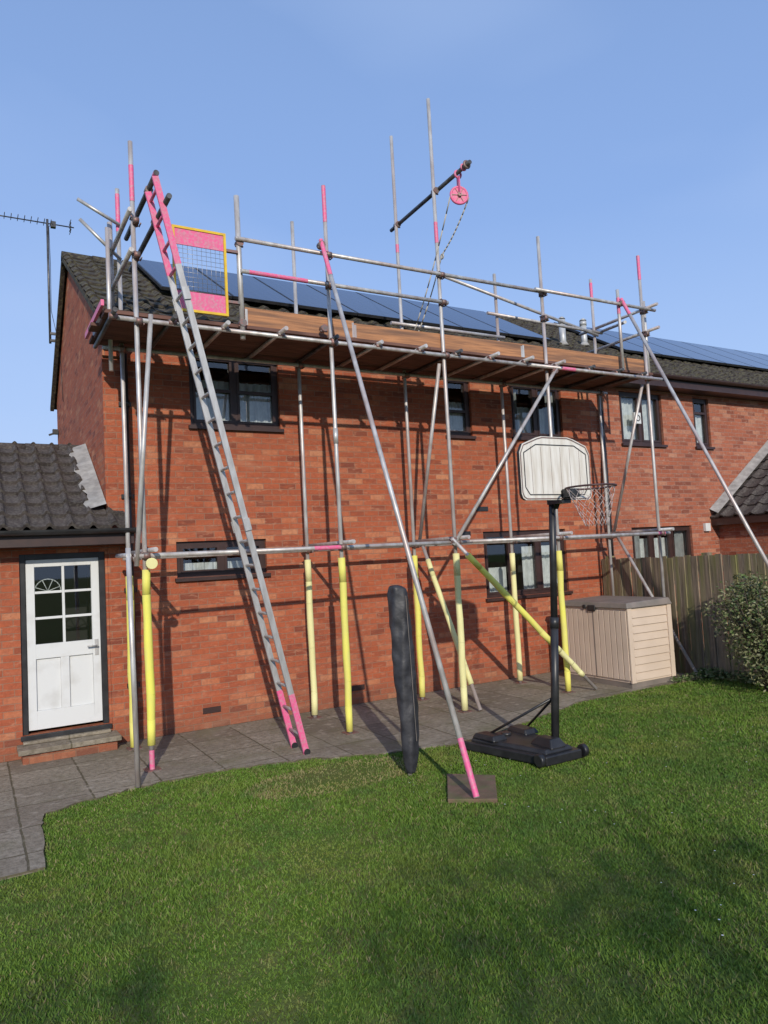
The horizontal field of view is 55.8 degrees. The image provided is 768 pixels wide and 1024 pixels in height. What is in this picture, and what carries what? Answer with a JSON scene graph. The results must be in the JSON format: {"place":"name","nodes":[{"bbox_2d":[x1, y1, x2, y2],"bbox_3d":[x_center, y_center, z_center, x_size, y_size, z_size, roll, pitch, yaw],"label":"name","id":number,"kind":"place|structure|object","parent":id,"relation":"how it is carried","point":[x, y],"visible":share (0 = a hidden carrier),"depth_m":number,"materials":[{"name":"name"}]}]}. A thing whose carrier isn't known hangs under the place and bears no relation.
{"place":"outdoors","nodes":[
{"label":"outdoors","id":0,"kind":"place"},
{"bbox_2d":[0,443,135,548],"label":"extension fascia and ridge","id":1,"kind":"structure","parent":0,"point":[49,536],"depth_m":7.92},
{"bbox_2d":[0,670,706,879],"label":"patio","id":2,"kind":"structure","parent":0,"point":[30,794],"depth_m":7.73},
{"bbox_2d":[17,728,121,764],"bbox_3d":[-3.417,2.556,7.898,1.020,0.210,0.337,-1,-4,-30],"label":"door step","id":3,"kind":"object","parent":2,"relation":"on","point":[62,747],"depth_m":7.82,"materials":[{"name":"beige stone"}]},
{"bbox_2d":[145,176,310,754],"bbox_3d":[-1.596,-0.394,7.405,1.389,5.821,0.390,-1,-4,-30],"label":"ladder","id":4,"kind":"object","parent":2,"relation":"on","point":[202,396],"visible":1,"depth_m":7.38,"materials":[{"name":"silver metal"}]},
{"bbox_2d":[76,98,767,798],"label":"scaffolding","id":5,"kind":"object","parent":2,"relation":"on","point":[298,342],"visible":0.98,"depth_m":9.06,"materials":[{"name":"silver metal"}]},
{"bbox_2d":[171,224,239,316],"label":"safety gate","id":6,"kind":"structure","parent":5,"relation":"attached to","point":[210,304],"depth_m":7.78,"materials":[{"name":"pink metal"}]},
{"bbox_2d":[414,160,470,330],"bbox_3d":[0.676,-3.245,9.519,0.248,2.012,1.621,-1,-4,-30],"label":"pulley wheel","id":7,"kind":"object","parent":5,"relation":"attached to","point":[459,195],"visible":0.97,"depth_m":9.04,"materials":[{"name":"pink paint"}]},
{"bbox_2d":[565,596,675,688],"bbox_3d":[3.396,1.857,10.620,0.922,1.180,1.313,-1,-4,-30],"label":"garden storage box","id":8,"kind":"object","parent":2,"relation":"on","point":[624,641],"visible":0.94,"depth_m":10.18,"materials":[{"name":"beige plastic"}]},
{"bbox_2d":[0,644,767,1023],"bbox_3d":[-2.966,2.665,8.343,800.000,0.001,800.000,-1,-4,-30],"label":"ground","id":9,"kind":"structure","parent":0,"point":[522,1014],"depth_m":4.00,"materials":[{"name":"green plant"}]},
{"bbox_2d":[0,545,111,762],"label":"extension walls","id":10,"kind":"structure","parent":9,"relation":"on","point":[11,731],"depth_m":7.86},
{"bbox_2d":[0,441,110,530],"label":"extension roof tiles","id":11,"kind":"object","parent":10,"relation":"on","point":[40,489],"visible":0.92,"depth_m":8.44,"materials":[{"name":"grey tile"}]},
{"bbox_2d":[25,557,102,721],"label":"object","id":12,"kind":"object","parent":10,"relation":"attached to","point":[50,604],"visible":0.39,"depth_m":9.23,"materials":[{"name":"clear glass"}]},
{"bbox_2d":[19,551,111,741],"bbox_3d":[-3.584,1.464,8.147,0.930,2.014,0.155,-1,-4,-30],"label":"door leaf","id":13,"kind":"object","parent":10,"relation":"in","point":[66,684],"visible":0.97,"depth_m":8.13,"materials":[{"name":"white wood"}]},
{"bbox_2d":[34,579,60,591],"bbox_3d":[-3.779,0.820,8.151,0.280,0.144,0.012,-1,-4,-30],"label":"door fan detail","id":14,"kind":"object","parent":13,"relation":"attached to","point":[45,586],"depth_m":8.15,"materials":[{"name":"white plastic"}]},
{"bbox_2d":[87,639,98,654],"bbox_3d":[-3.317,1.545,8.272,0.125,0.180,0.059,-1,-4,-30],"label":"door handle","id":15,"kind":"object","parent":13,"relation":"attached to","point":[96,645],"visible":1,"depth_m":8.31,"materials":[{"name":"silver metal"}]},
{"bbox_2d":[69,444,105,507],"bbox_3d":[-3.715,-0.479,9.017,0.236,1.020,1.584,-1,-4,-30],"label":"roof flashing","id":16,"kind":"object","parent":10,"relation":"attached to","point":[86,472],"visible":1,"depth_m":8.94,"materials":[{"name":"grey metal"}]},
{"bbox_2d":[105,507,124,527],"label":"extension roof tiles","id":17,"kind":"object","parent":10,"relation":"on","point":[116,518],"visible":0.98,"depth_m":8.28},
{"bbox_2d":[57,272,602,742],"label":"walls","id":18,"kind":"structure","parent":9,"relation":"on","point":[207,646],"depth_m":9.76,"materials":[{"name":"red brick"}]},
{"bbox_2d":[0,212,73,395],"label":"tv aerial","id":19,"kind":"object","parent":18,"relation":"attached to","point":[53,224],"visible":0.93,"depth_m":12.27,"materials":[{"name":"grey metal"}]},
{"bbox_2d":[48,429,58,435],"bbox_3d":[-5.790,-1.387,12.713,0.161,0.114,0.100,-1,-4,-30],"label":"outside lamp","id":20,"kind":"object","parent":18,"relation":"attached to","point":[55,432],"visible":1,"depth_m":12.69,"materials":[{"name":"black plastic"}]},
{"bbox_2d":[50,257,119,410],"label":"verge","id":21,"kind":"structure","parent":18,"relation":"attached to","point":[116,353],"depth_m":11.49,"materials":[{"name":"plastic"}]},
{"bbox_2d":[118,352,139,728],"bbox_3d":[-2.915,0.143,8.378,0.140,4.785,0.393,-1,-4,-30],"label":"downpipe","id":22,"kind":"object","parent":18,"relation":"attached to","point":[128,405],"visible":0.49,"depth_m":8.52,"materials":[{"name":"black plastic"}]},
{"bbox_2d":[100,308,235,323],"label":"fascia and gutter","id":23,"kind":"structure","parent":18,"relation":"attached to","point":[155,314],"depth_m":8.43,"materials":[{"name":"black plastic"}]},
{"bbox_2d":[51,251,312,409],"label":"roof back and ridge","id":24,"kind":"structure","parent":18,"relation":"on","point":[96,258],"depth_m":11.63,"materials":[{"name":"tile"}]},
{"bbox_2d":[63,253,560,348],"bbox_3d":[-0.614,-3.179,11.619,7.990,2.002,3.286,-1,-4,-30],"label":"roof tiles front","id":25,"kind":"object","parent":24,"relation":"on","point":[89,271],"visible":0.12,"depth_m":10.14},
{"bbox_2d":[137,260,551,341],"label":"solar panels","id":26,"kind":"object","parent":25,"relation":"attached to","point":[269,291],"visible":0.83,"depth_m":11.92,"materials":[{"name":"blue glass"}]},
{"bbox_2d":[558,316,588,345],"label":"roof flues","id":27,"kind":"object","parent":25,"relation":"on","point":[562,331],"visible":0.69,"depth_m":13.66,"materials":[{"name":"metal"}]},
{"bbox_2d":[183,546,257,570],"bbox_3d":[-2.307,0.722,9.599,1.750,0.840,0.988,-1,-4,-30],"label":"room and curtains","id":28,"kind":"object","parent":18,"relation":"attached to","point":[200,563],"visible":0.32,"depth_m":9.96,"materials":[{"name":"white fabric"}]},
{"bbox_2d":[175,539,270,581],"bbox_3d":[-2.026,0.598,9.103,1.210,0.485,0.155,-1,-4,-30],"label":"window frame","id":29,"kind":"object","parent":18,"relation":"attached to","point":[213,574],"visible":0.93,"depth_m":9.07,"materials":[{"name":"black plastic"}]},
{"bbox_2d":[195,360,271,422],"bbox_3d":[-2.203,-1.404,9.857,1.790,1.340,0.988,-1,-4,-30],"label":"room and curtains","id":30,"kind":"object","parent":18,"relation":"attached to","point":[253,378],"visible":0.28,"depth_m":9.65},
{"bbox_2d":[188,358,283,432],"bbox_3d":[-1.922,-1.528,9.361,1.250,0.985,0.155,-1,-4,-30],"label":"window frame","id":31,"kind":"object","parent":18,"relation":"attached to","point":[235,423],"visible":0.77,"depth_m":9.37,"materials":[{"name":"black plastic"}]},
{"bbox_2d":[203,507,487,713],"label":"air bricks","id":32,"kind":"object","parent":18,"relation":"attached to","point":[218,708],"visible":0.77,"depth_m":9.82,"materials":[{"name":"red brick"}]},
{"bbox_2d":[447,383,464,430],"bbox_3d":[0.840,-1.467,11.595,1.080,1.320,0.988,-1,-4,-30],"label":"room and curtains","id":33,"kind":"object","parent":18,"relation":"attached to","point":[455,399],"visible":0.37,"depth_m":11.29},
{"bbox_2d":[445,380,475,439],"bbox_3d":[1.121,-1.591,11.099,0.540,0.965,0.155,-1,-4,-30],"label":"window frame","id":34,"kind":"object","parent":18,"relation":"attached to","point":[466,434],"visible":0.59,"depth_m":11.18,"materials":[{"name":"black plastic"}]},
{"bbox_2d":[486,537,557,591],"bbox_3d":[1.982,0.947,12.019,2.290,1.420,0.988,-1,-4,-30],"label":"room and curtains","id":35,"kind":"object","parent":18,"relation":"attached to","point":[524,564],"visible":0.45,"depth_m":11.89,"materials":[{"name":"white fabric"}]},
{"bbox_2d":[483,529,572,601],"bbox_3d":[2.263,0.823,11.523,1.750,1.065,0.155,-1,-4,-30],"label":"window frame","id":36,"kind":"object","parent":18,"relation":"attached to","point":[535,592],"visible":0.55,"depth_m":11.56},
{"bbox_2d":[513,388,555,433],"bbox_3d":[2.212,-1.501,12.379,1.680,1.300,0.988,-1,-4,-30],"label":"room and curtains","id":37,"kind":"object","parent":18,"relation":"attached to","point":[522,403],"visible":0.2,"depth_m":12.17,"materials":[{"name":"grey fabric"}]},
{"bbox_2d":[510,386,561,440],"bbox_3d":[2.493,-1.625,11.882,1.140,0.945,0.155,-1,-4,-30],"label":"window frame","id":38,"kind":"object","parent":18,"relation":"attached to","point":[535,419],"visible":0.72,"depth_m":11.89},
{"bbox_2d":[387,585,418,775],"bbox_3d":[0.195,1.524,6.606,0.236,1.720,0.186,-1,-4,-30],"label":"covered rotary dryer","id":39,"kind":"object","parent":9,"relation":"on","point":[403,661],"visible":1,"depth_m":6.55,"materials":[{"name":"black fabric"}]},
{"bbox_2d":[447,774,497,803],"bbox_3d":[0.727,2.305,6.068,0.419,0.038,0.684,-3,-4,7],"label":"paving slab","id":40,"kind":"object","parent":9,"relation":"on","point":[458,788],"depth_m":5.97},
{"bbox_2d":[464,436,616,767],"bbox_3d":[1.542,0.809,6.985,0.877,3.010,1.599,0,-5,-37],"label":"basketball hoop","id":41,"kind":"object","parent":9,"relation":"on","point":[554,472],"visible":0.99,"depth_m":6.85,"materials":[{"name":"black plastic"}]},
{"bbox_2d":[602,552,767,679],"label":"garden fence","id":42,"kind":"object","parent":9,"relation":"on","point":[685,571],"visible":0.48,"depth_m":10.68,"materials":[{"name":"brown wood"}]},
{"bbox_2d":[670,666,762,684],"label":"border weeds","id":43,"kind":"object","parent":9,"relation":"on","point":[709,672],"visible":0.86,"depth_m":10.17,"materials":[{"name":"green plant"}]},
{"bbox_2d":[703,570,767,691],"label":"shrub","id":44,"kind":"object","parent":9,"relation":"on","point":[758,618],"visible":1,"depth_m":9.25,"materials":[{"name":"green plant"}]},
{"bbox_2d":[0,0,767,443],"label":"sky","id":45,"kind":"structure","parent":0,"point":[609,133],"materials":[{"name":"blue"}]},
{"bbox_2d":[589,387,767,648],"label":"walls","id":46,"kind":"structure","parent":0,"point":[690,489],"depth_m":13.46,"materials":[{"name":"red brick"}]},
{"bbox_2d":[600,396,613,555],"bbox_3d":[3.834,0.049,12.388,0.070,4.760,0.072,-1,-4,-30],"label":"downpipe","id":47,"kind":"object","parent":46,"relation":"attached to","point":[606,470],"depth_m":12.41,"materials":[{"name":"black plastic"}]},
{"bbox_2d":[589,397,656,459],"bbox_3d":[4.357,-1.538,13.603,1.700,1.340,0.988,-1,-4,-30],"label":"room and curtains","id":48,"kind":"object","parent":46,"relation":"attached to","point":[628,406],"visible":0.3,"depth_m":13.29,"materials":[{"name":"white fabric"}]},
{"bbox_2d":[499,317,764,389],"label":"roof back and ridge","id":49,"kind":"structure","parent":46,"relation":"on","point":[526,322],"depth_m":15.45,"materials":[{"name":"tile"}]},
{"bbox_2d":[498,317,767,385],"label":"roof tiles front","id":50,"kind":"object","parent":49,"relation":"on","point":[680,367],"visible":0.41,"depth_m":14.54,"materials":[{"name":"grey tile"}]},
{"bbox_2d":[554,322,767,370],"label":"solar panels","id":51,"kind":"object","parent":50,"relation":"attached to","point":[694,352],"visible":0.86,"depth_m":16.20,"materials":[{"name":"blue glass"}]},
{"bbox_2d":[598,528,686,584],"bbox_3d":[4.766,0.908,13.607,2.200,1.400,0.988,-1,-4,-30],"label":"room and curtains","id":52,"kind":"object","parent":46,"relation":"attached to","point":[641,547],"visible":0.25,"depth_m":13.35,"materials":[{"name":"white fabric"}]},
{"bbox_2d":[618,391,667,447],"bbox_3d":[4.638,-1.662,13.107,1.160,0.985,0.155,-1,-4,-30],"label":"window frame","id":53,"kind":"object","parent":46,"relation":"attached to","point":[640,442],"visible":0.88,"depth_m":13.12,"materials":[{"name":"black plastic"}]},
{"bbox_2d":[631,526,691,582],"bbox_3d":[5.047,0.784,13.111,1.660,1.045,0.155,-1,-4,-30],"label":"window frame","id":54,"kind":"object","parent":46,"relation":"attached to","point":[651,548],"visible":0.21,"depth_m":13.24,"materials":[{"name":"black plastic"}]},
{"bbox_2d":[632,412,710,530],"bbox_3d":[5.301,-0.708,13.326,1.840,2.170,0.060,-1,-4,-30],"label":"vent cover","id":55,"kind":"object","parent":46,"relation":"attached to","point":[706,526],"visible":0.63,"depth_m":13.62,"materials":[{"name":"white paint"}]},
{"bbox_2d":[615,372,767,401],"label":"fascia and gutter","id":56,"kind":"structure","parent":46,"relation":"attached to","point":[715,388],"depth_m":13.58,"materials":[{"name":"black plastic"}]},
{"bbox_2d":[694,404,704,442],"bbox_3d":[5.803,-1.563,14.428,1.070,1.340,0.988,-1,-4,-30],"label":"room and curtains","id":57,"kind":"object","parent":46,"relation":"attached to","point":[699,422],"visible":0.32,"depth_m":14.12,"materials":[{"name":"white fabric"}]},
{"bbox_2d":[692,398,714,449],"bbox_3d":[6.084,-1.688,13.932,0.530,0.985,0.155,-1,-4,-30],"label":"window frame","id":58,"kind":"object","parent":46,"relation":"attached to","point":[705,419],"visible":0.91,"depth_m":14.00,"materials":[{"name":"black plastic"}]},
{"bbox_2d":[710,440,767,512],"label":"wing flashing","id":59,"kind":"object","parent":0,"point":[740,478],"visible":1,"depth_m":14.23,"materials":[{"name":"grey metal"}]},
{"bbox_2d":[711,514,767,633],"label":"wing walls","id":60,"kind":"structure","parent":0,"point":[734,537],"depth_m":13.45,"materials":[{"name":"brick"}]},
{"bbox_2d":[710,454,767,517],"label":"wing roof tiles","id":61,"kind":"object","parent":60,"relation":"on","point":[750,492],"visible":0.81,"depth_m":13.68,"materials":[{"name":"grey tile"}]}
]}

